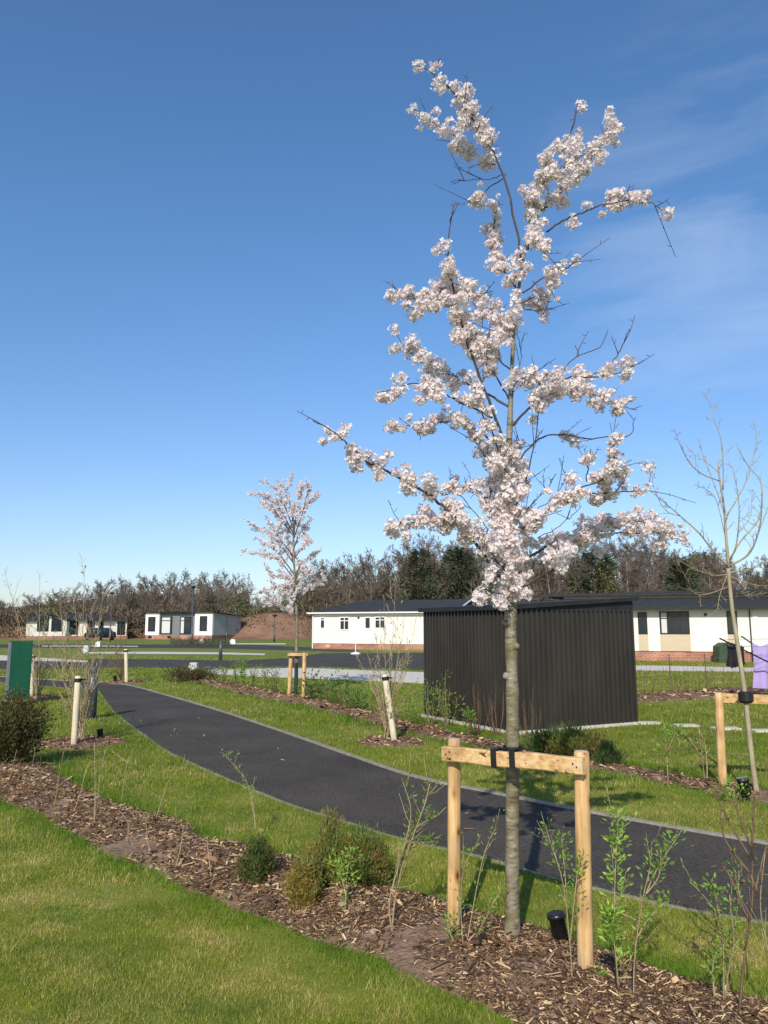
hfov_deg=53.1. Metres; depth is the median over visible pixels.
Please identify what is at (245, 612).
woodland thicket
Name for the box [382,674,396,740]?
tree stake
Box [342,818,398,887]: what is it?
conifer shrub
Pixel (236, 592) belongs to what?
bare tree
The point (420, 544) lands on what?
bare tree
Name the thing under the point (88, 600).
bare tree
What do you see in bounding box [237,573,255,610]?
bare tree
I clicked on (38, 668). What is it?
multi stem shrub
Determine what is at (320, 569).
birch tree
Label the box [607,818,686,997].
leafy sapling
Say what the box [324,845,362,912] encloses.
leafy sapling
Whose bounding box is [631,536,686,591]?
bare tree
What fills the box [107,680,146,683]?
soil patch
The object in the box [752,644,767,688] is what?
lilac sheet
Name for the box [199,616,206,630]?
window
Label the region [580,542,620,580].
bare tree
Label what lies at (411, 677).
pavement
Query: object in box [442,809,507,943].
leafy sapling
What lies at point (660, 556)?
bare tree
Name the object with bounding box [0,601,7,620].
birch tree
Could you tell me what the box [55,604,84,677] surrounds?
multi stem shrub
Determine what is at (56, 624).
window
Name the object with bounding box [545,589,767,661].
beige bungalow
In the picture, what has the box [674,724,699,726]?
paving slab
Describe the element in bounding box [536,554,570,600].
birch tree
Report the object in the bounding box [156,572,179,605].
bare tree
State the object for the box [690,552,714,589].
bare tree
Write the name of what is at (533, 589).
bare tree
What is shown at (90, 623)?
window
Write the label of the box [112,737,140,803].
sapling whip
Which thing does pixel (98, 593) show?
bare tree
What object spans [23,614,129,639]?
gabled bungalow
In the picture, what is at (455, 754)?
tree support frame
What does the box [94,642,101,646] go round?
meter box
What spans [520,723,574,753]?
yew shrub
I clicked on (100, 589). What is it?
birch tree
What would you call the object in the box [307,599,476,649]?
white bungalow
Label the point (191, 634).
lamp post
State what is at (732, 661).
dark garment
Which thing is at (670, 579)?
bare tree
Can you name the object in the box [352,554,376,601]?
birch tree
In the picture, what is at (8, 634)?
wooden fence
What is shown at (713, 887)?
leafy sapling
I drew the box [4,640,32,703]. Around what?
sign board
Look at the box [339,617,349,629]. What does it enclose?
window
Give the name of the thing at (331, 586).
bare tree
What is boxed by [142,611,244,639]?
grey bungalow
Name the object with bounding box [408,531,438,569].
bare tree
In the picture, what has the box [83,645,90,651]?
meter box
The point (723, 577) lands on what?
bare tree
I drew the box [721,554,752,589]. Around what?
bare tree
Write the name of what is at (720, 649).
compost bin
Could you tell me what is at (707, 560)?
bare tree
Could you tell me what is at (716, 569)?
bare tree
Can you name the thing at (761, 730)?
paving slab
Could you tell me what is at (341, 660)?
road
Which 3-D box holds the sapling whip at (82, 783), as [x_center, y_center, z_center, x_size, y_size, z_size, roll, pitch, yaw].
[-2.529,2.350,6.557,0.261,0.493,0.048,7,-11,-38]
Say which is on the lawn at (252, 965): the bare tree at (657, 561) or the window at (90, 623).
the bare tree at (657, 561)
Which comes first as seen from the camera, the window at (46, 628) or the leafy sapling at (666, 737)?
the leafy sapling at (666, 737)
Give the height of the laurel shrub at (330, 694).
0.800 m
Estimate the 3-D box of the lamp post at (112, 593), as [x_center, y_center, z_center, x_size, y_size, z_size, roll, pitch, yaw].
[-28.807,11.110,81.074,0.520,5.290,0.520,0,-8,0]
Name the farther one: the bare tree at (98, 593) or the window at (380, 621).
the bare tree at (98, 593)
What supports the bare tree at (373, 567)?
on the hills
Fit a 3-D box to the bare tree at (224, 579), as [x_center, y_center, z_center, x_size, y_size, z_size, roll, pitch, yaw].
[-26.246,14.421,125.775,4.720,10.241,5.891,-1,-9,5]
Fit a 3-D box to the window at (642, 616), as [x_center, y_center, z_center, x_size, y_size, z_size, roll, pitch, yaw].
[12.385,5.321,36.777,0.422,1.038,0.065,-3,-9,20]
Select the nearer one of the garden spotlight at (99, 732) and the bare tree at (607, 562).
the garden spotlight at (99, 732)
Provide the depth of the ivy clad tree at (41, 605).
111.91 m
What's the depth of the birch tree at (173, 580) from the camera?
120.37 m
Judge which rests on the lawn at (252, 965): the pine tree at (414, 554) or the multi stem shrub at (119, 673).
the pine tree at (414, 554)
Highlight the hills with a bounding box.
[0,612,311,638]
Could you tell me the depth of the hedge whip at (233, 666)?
20.97 m
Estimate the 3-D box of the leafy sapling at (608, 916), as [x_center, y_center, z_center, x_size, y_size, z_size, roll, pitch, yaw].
[0.970,1.620,3.233,0.164,0.952,0.332,-6,-10,36]
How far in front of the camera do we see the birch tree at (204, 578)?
112.76 m
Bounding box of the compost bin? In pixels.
[713,642,733,662]
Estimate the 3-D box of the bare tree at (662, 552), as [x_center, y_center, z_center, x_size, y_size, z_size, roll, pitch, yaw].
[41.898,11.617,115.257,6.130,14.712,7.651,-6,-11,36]
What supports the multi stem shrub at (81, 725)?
on the soil patch at (87, 743)
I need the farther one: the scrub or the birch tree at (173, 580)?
the birch tree at (173, 580)
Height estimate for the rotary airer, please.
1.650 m
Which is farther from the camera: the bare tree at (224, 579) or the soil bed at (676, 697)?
the bare tree at (224, 579)
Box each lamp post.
[109,592,114,641]
[190,586,195,644]
[272,614,276,641]
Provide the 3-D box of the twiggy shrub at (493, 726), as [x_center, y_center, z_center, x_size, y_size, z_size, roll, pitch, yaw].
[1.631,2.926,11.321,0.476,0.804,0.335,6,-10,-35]
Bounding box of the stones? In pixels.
[62,804,719,1022]
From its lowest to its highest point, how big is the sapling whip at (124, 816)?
0.398 m
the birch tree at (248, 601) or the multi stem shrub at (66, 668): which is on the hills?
the birch tree at (248, 601)
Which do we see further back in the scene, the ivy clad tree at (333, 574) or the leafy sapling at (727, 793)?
the ivy clad tree at (333, 574)
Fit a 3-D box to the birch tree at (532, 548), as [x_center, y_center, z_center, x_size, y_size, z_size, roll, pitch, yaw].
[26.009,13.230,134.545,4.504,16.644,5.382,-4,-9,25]
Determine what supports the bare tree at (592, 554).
on the lawn at (252, 965)
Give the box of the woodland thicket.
[0,581,527,637]
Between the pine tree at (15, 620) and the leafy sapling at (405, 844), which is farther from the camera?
the pine tree at (15, 620)
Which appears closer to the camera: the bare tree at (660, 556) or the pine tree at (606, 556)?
the pine tree at (606, 556)
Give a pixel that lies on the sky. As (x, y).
(207, 207)
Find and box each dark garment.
[726,644,737,667]
[737,645,745,665]
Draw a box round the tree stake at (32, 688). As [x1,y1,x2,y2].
[30,654,37,695]
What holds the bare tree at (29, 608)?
on the lawn at (252, 965)
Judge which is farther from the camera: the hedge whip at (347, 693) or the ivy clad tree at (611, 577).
the ivy clad tree at (611, 577)
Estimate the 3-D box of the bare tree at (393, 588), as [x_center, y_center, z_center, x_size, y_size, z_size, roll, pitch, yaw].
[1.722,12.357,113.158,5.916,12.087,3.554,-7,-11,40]
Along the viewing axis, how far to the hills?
104.98 m
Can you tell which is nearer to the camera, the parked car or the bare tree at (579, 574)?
the parked car
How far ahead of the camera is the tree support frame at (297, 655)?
17.56 m
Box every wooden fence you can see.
[0,626,25,636]
[126,629,144,636]
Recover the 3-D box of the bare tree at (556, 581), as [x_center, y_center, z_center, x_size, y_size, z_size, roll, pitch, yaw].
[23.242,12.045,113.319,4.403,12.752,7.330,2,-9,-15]
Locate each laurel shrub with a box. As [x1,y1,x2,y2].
[294,669,328,698]
[320,668,356,704]
[344,681,375,708]
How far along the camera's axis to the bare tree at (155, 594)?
111.04 m
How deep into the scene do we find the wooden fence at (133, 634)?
107.58 m
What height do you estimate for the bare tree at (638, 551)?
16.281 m
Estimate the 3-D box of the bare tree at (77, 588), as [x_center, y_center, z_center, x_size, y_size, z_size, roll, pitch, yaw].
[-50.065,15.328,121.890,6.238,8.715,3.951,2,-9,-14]
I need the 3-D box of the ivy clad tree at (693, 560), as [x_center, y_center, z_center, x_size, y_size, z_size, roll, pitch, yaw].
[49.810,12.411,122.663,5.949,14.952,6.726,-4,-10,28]
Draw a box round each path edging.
[0,676,767,844]
[34,685,767,923]
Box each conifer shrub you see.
[228,827,279,889]
[276,845,333,909]
[302,804,364,888]
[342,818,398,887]
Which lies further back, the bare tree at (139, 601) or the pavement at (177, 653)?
the bare tree at (139, 601)
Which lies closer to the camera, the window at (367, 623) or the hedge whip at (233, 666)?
the hedge whip at (233, 666)
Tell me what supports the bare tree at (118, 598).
on the hills
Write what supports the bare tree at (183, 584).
on the hills
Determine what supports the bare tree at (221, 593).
on the hills
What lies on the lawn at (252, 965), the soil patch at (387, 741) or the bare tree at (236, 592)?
the soil patch at (387, 741)
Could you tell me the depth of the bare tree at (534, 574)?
121.91 m
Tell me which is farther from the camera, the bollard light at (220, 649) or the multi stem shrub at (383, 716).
the bollard light at (220, 649)
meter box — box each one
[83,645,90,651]
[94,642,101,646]
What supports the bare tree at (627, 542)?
on the hills
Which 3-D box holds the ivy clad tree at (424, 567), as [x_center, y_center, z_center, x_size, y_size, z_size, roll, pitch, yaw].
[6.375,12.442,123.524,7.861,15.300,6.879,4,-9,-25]
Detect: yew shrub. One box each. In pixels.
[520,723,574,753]
[540,719,619,759]
[590,738,628,766]
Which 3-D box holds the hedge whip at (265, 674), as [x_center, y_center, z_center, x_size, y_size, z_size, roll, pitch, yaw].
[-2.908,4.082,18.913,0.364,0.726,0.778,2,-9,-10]
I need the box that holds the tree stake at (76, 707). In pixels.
[71,676,85,744]
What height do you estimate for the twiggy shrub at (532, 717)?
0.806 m
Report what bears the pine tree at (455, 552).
on the lawn at (252, 965)
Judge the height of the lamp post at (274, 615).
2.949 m
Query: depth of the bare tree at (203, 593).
108.39 m
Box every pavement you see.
[0,655,87,661]
[42,645,137,646]
[83,652,264,654]
[207,668,423,683]
[236,643,285,643]
[636,665,753,671]
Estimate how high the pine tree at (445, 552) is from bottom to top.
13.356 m
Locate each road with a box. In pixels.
[0,644,358,651]
[0,653,423,669]
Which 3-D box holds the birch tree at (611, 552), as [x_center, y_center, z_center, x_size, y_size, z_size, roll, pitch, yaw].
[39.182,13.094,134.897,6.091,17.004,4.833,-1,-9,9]
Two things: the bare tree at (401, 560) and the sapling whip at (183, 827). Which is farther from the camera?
the bare tree at (401, 560)
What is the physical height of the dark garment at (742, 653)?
0.457 m
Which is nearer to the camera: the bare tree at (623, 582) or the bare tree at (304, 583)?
the bare tree at (304, 583)
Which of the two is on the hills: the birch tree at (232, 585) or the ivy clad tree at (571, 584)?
the birch tree at (232, 585)
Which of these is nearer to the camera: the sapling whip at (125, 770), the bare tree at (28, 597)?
the sapling whip at (125, 770)
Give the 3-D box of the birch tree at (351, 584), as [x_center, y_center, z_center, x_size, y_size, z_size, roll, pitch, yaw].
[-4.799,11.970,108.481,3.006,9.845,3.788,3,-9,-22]
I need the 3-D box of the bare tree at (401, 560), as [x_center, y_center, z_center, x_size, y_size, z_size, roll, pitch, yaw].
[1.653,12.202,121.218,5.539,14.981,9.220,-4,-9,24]
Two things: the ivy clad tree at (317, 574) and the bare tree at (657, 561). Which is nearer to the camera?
the ivy clad tree at (317, 574)
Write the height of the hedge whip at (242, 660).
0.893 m
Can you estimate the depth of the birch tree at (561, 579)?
112.95 m
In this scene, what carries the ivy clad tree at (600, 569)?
on the lawn at (252, 965)
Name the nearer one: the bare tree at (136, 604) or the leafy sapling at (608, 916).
the leafy sapling at (608, 916)
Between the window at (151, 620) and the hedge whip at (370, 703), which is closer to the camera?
the hedge whip at (370, 703)
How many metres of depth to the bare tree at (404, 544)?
124.56 m
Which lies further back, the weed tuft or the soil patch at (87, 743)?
the soil patch at (87, 743)
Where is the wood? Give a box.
[1,567,705,613]
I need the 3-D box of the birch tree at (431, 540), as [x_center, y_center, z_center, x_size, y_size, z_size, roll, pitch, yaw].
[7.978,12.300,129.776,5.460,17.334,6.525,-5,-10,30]
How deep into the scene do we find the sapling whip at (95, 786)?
6.22 m
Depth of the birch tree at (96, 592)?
120.93 m
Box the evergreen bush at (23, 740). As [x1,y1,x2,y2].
[0,679,62,763]
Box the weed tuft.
[587,961,607,978]
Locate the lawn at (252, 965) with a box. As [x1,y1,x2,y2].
[0,639,767,1023]
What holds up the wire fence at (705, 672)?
on the lawn at (252, 965)
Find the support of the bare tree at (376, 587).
on the hills
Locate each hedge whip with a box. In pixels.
[206,666,219,679]
[219,666,231,681]
[230,661,238,683]
[236,654,249,684]
[248,666,257,687]
[259,664,272,688]
[267,668,281,691]
[319,678,331,700]
[338,684,354,707]
[367,682,381,712]
[372,687,385,713]
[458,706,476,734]
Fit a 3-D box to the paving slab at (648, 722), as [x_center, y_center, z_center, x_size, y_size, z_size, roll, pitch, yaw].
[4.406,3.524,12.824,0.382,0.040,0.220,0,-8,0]
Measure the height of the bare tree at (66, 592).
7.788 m
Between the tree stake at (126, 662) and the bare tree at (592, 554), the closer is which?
the tree stake at (126, 662)
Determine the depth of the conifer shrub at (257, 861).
4.71 m
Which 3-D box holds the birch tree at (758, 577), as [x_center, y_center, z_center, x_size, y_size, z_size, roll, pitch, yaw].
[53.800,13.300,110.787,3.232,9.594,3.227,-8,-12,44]
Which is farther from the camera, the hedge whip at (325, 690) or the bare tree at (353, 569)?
the bare tree at (353, 569)
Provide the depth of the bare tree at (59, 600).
110.83 m
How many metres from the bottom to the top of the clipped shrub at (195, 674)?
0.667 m
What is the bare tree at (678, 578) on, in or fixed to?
on the lawn at (252, 965)
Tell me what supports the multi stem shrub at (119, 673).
on the soil patch at (133, 681)
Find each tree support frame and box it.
[287,653,307,697]
[441,738,593,970]
[714,691,767,785]
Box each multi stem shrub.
[2,567,56,699]
[29,553,128,737]
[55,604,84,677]
[90,586,135,679]
[356,574,420,738]
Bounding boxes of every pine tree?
[6,608,23,630]
[396,546,440,599]
[427,550,469,598]
[431,546,484,599]
[433,550,475,598]
[569,549,619,592]
[661,555,709,590]
[687,550,725,587]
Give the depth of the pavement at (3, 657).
37.78 m
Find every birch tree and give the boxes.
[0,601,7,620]
[60,596,69,614]
[69,589,84,612]
[87,581,102,613]
[96,582,109,614]
[145,574,167,611]
[158,577,173,611]
[164,574,180,610]
[196,572,214,609]
[230,573,241,609]
[246,594,254,608]
[309,558,326,598]
[341,563,360,603]
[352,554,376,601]
[353,553,373,600]
[384,558,399,597]
[416,534,437,557]
[438,539,454,557]
[524,546,534,572]
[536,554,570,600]
[544,564,568,600]
[546,548,571,593]
[605,540,619,580]
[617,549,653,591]
[706,562,725,589]
[732,560,755,589]
[751,571,766,588]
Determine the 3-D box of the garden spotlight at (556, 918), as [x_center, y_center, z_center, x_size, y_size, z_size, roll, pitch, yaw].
[0.873,2.132,3.872,0.103,0.228,0.096,0,-8,0]
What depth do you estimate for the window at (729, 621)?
35.47 m
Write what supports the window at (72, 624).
in the gabled bungalow at (53, 625)
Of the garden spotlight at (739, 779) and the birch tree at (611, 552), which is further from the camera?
the birch tree at (611, 552)
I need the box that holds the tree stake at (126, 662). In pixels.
[124,649,129,681]
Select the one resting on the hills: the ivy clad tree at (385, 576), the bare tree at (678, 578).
the ivy clad tree at (385, 576)
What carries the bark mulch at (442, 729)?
on the lawn at (252, 965)
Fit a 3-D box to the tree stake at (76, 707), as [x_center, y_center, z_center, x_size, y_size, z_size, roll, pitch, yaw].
[-4.129,2.766,10.360,0.151,1.092,0.099,0,-8,0]
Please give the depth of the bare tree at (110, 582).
125.00 m
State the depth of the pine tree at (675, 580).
109.42 m
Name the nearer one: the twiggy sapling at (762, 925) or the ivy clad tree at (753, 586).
the twiggy sapling at (762, 925)
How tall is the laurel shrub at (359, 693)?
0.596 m
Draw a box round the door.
[752,611,758,645]
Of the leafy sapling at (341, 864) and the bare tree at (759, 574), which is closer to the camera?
the leafy sapling at (341, 864)
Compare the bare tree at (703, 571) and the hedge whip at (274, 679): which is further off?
the bare tree at (703, 571)
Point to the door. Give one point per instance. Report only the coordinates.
(754, 613)
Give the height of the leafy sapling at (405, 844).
0.964 m
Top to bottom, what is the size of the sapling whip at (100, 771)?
0.584 m
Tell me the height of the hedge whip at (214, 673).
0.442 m
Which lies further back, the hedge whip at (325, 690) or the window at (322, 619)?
the window at (322, 619)
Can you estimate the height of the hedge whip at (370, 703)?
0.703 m
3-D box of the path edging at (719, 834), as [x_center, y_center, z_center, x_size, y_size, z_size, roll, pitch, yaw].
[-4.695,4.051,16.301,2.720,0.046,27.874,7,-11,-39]
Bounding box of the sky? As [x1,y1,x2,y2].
[0,0,767,608]
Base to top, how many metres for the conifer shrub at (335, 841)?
0.563 m
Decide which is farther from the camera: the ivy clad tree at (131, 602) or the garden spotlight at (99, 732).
the ivy clad tree at (131, 602)
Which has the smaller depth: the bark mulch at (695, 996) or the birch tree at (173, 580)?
the bark mulch at (695, 996)
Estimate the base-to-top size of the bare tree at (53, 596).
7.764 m
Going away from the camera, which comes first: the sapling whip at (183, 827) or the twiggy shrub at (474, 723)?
the sapling whip at (183, 827)
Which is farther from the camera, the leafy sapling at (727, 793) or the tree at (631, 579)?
the tree at (631, 579)
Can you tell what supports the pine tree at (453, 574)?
on the lawn at (252, 965)
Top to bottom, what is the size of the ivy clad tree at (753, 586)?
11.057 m
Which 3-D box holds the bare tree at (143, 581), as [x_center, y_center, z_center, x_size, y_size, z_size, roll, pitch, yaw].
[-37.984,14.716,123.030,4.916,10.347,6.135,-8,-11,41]
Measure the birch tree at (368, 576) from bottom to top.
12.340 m
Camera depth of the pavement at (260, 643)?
73.98 m
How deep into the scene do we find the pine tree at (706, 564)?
125.86 m
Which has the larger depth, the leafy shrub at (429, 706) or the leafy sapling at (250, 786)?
the leafy shrub at (429, 706)
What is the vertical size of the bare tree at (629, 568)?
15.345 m
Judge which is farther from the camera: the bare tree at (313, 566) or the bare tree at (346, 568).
the bare tree at (313, 566)
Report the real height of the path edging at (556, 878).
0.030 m
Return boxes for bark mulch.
[0,717,767,1023]
[24,672,767,799]
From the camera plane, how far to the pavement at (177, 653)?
46.27 m
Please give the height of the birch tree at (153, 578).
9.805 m
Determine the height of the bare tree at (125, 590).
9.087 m
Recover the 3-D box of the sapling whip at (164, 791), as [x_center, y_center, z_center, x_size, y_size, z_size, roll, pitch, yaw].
[-1.769,2.323,6.289,0.212,0.467,0.058,4,-10,-27]
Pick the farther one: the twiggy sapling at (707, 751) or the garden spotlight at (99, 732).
the garden spotlight at (99, 732)
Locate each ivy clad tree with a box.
[30,599,45,615]
[43,596,57,613]
[122,590,141,628]
[189,578,212,610]
[207,570,225,610]
[300,564,323,615]
[323,559,347,603]
[370,563,394,599]
[403,542,438,596]
[474,560,497,603]
[524,565,549,601]
[559,553,591,593]
[587,551,617,592]
[597,562,626,592]
[681,545,712,590]
[746,570,757,588]
[754,573,767,588]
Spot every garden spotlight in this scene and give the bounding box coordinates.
[96,728,103,737]
[546,910,567,941]
[736,777,751,799]
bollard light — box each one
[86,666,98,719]
[219,641,222,659]
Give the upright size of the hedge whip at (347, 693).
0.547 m
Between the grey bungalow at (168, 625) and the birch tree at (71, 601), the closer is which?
the grey bungalow at (168, 625)
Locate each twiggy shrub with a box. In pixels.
[464,680,489,733]
[479,694,505,736]
[519,699,544,740]
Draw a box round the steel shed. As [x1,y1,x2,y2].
[418,597,641,734]
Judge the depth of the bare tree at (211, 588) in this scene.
121.21 m
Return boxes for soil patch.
[36,737,124,749]
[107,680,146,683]
[358,737,424,746]
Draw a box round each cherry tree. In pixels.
[240,472,327,694]
[297,59,694,936]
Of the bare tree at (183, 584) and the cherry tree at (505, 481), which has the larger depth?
the bare tree at (183, 584)
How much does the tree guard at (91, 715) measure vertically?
0.954 m
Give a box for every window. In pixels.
[37,617,48,630]
[51,617,62,630]
[69,621,78,634]
[87,621,94,631]
[117,621,124,634]
[148,617,155,630]
[160,616,172,633]
[180,616,190,633]
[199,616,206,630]
[320,617,324,628]
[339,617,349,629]
[364,617,370,628]
[374,616,385,628]
[637,612,647,633]
[659,611,689,633]
[726,611,737,633]
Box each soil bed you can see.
[637,687,767,702]
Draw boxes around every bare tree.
[18,594,41,624]
[22,592,44,611]
[40,588,62,605]
[51,590,71,615]
[54,587,74,606]
[58,582,86,613]
[75,585,102,613]
[91,579,116,610]
[91,589,114,614]
[104,585,129,607]
[106,575,137,619]
[116,579,142,634]
[128,581,150,626]
[135,571,163,620]
[136,577,166,621]
[150,578,182,611]
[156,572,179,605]
[163,568,197,611]
[170,588,194,608]
[178,571,203,610]
[179,572,211,611]
[197,578,220,607]
[212,568,237,607]
[213,579,234,612]
[226,579,246,612]
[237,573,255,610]
[252,593,264,611]
[298,572,315,615]
[302,559,324,581]
[313,559,346,607]
[315,556,351,607]
[341,552,369,597]
[342,555,367,599]
[353,551,389,600]
[361,547,390,599]
[378,544,408,599]
[382,536,420,599]
[382,556,410,599]
[388,540,431,599]
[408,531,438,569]
[412,540,456,599]
[424,537,460,599]
[447,543,484,604]
[468,545,494,603]
[517,560,543,601]
[518,552,554,601]
[519,554,544,601]
[527,552,560,601]
[556,545,597,593]
[567,541,616,591]
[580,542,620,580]
[603,539,647,591]
[607,534,641,591]
[613,534,663,591]
[617,536,660,591]
[617,543,662,591]
[631,535,669,590]
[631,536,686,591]
[633,537,665,590]
[641,537,679,577]
[645,549,679,589]
[648,387,767,791]
[654,558,703,590]
[660,555,698,590]
[680,541,731,589]
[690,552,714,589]
[698,548,742,589]
[705,555,742,589]
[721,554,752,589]
[750,554,767,583]
[750,557,767,587]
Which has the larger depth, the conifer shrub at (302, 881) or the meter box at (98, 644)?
the meter box at (98, 644)
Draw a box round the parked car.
[84,628,115,639]
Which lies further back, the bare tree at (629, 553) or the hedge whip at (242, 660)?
the bare tree at (629, 553)
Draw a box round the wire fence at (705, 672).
[637,654,760,692]
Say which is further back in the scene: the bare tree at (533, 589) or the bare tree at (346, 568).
the bare tree at (346, 568)
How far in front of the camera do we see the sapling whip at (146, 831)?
5.40 m
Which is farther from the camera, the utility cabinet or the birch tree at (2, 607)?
the birch tree at (2, 607)
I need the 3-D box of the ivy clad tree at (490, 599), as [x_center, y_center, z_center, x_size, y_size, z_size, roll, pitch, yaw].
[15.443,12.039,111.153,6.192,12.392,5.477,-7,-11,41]
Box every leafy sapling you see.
[220,749,257,836]
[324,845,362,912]
[389,751,446,930]
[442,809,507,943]
[531,813,588,977]
[595,780,641,1001]
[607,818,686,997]
[652,718,690,780]
[680,848,745,999]
[711,774,750,803]
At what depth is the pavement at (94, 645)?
62.71 m
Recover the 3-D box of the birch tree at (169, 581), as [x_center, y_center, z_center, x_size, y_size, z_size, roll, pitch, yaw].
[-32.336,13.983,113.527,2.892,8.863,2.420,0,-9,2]
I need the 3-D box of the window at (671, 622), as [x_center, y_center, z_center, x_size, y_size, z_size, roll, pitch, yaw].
[13.727,5.232,36.303,1.322,1.063,0.065,-3,-9,20]
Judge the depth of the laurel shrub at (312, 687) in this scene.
16.66 m
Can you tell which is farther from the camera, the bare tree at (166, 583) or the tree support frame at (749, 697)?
the bare tree at (166, 583)
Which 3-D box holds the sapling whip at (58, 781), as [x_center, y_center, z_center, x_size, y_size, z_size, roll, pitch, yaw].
[-2.777,2.324,6.585,0.074,0.552,0.184,7,-11,-39]
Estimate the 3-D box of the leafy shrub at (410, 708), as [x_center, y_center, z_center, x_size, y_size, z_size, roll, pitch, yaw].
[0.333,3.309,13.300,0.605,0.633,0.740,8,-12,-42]
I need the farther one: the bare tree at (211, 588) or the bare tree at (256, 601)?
the bare tree at (211, 588)
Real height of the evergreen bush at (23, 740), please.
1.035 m
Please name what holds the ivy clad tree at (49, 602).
on the hills
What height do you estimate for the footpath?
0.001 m
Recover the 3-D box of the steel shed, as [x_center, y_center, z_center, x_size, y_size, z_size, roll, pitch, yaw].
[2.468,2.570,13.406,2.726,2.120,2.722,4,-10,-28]
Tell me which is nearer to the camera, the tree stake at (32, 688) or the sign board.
the sign board
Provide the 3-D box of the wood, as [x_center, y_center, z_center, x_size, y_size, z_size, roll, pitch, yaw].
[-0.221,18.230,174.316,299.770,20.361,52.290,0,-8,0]
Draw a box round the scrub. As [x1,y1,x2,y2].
[169,635,231,646]
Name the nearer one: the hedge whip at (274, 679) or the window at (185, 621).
the hedge whip at (274, 679)
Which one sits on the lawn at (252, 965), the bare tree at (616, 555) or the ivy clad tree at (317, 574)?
the bare tree at (616, 555)
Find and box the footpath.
[0,677,767,921]
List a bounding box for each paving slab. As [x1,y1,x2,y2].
[640,721,660,724]
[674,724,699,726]
[710,727,741,729]
[751,729,767,732]
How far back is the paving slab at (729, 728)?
12.01 m
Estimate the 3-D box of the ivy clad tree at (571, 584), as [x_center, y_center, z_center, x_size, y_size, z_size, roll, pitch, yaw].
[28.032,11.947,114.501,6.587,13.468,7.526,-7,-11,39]
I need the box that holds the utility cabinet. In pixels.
[188,662,198,670]
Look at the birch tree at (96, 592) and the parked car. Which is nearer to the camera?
the parked car
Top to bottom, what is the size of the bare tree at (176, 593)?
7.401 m
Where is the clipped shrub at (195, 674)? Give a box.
[158,663,217,681]
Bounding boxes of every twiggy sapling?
[684,726,714,778]
[710,789,767,1009]
[739,848,767,953]
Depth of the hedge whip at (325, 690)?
16.29 m
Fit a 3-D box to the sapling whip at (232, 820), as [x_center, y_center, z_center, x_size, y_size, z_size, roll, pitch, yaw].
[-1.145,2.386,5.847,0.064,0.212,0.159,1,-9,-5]
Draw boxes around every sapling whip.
[37,757,43,791]
[53,751,67,810]
[74,756,104,810]
[94,743,102,822]
[96,741,107,801]
[107,793,128,841]
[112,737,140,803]
[143,813,149,851]
[156,767,179,816]
[176,822,188,863]
[206,836,212,874]
[229,813,237,836]
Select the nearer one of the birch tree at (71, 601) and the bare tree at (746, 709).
the bare tree at (746, 709)
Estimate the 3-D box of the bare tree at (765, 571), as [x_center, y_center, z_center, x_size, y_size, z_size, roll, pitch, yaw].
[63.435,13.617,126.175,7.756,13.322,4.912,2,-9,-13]
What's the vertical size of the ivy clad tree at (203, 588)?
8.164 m
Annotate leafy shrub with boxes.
[391,685,423,720]
[413,678,444,724]
[432,670,465,726]
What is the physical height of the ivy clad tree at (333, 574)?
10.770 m
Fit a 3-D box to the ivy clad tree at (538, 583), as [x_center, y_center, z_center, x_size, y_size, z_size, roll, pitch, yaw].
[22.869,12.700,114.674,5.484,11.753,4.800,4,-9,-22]
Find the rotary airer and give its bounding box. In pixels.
[719,636,767,661]
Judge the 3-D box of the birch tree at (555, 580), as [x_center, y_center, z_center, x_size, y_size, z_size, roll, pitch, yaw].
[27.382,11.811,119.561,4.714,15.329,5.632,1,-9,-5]
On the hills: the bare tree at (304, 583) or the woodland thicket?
the bare tree at (304, 583)
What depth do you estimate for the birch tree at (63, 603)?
108.93 m
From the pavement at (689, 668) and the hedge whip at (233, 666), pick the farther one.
the pavement at (689, 668)
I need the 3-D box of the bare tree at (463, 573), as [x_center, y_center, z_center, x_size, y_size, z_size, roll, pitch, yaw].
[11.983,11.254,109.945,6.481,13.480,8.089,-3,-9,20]

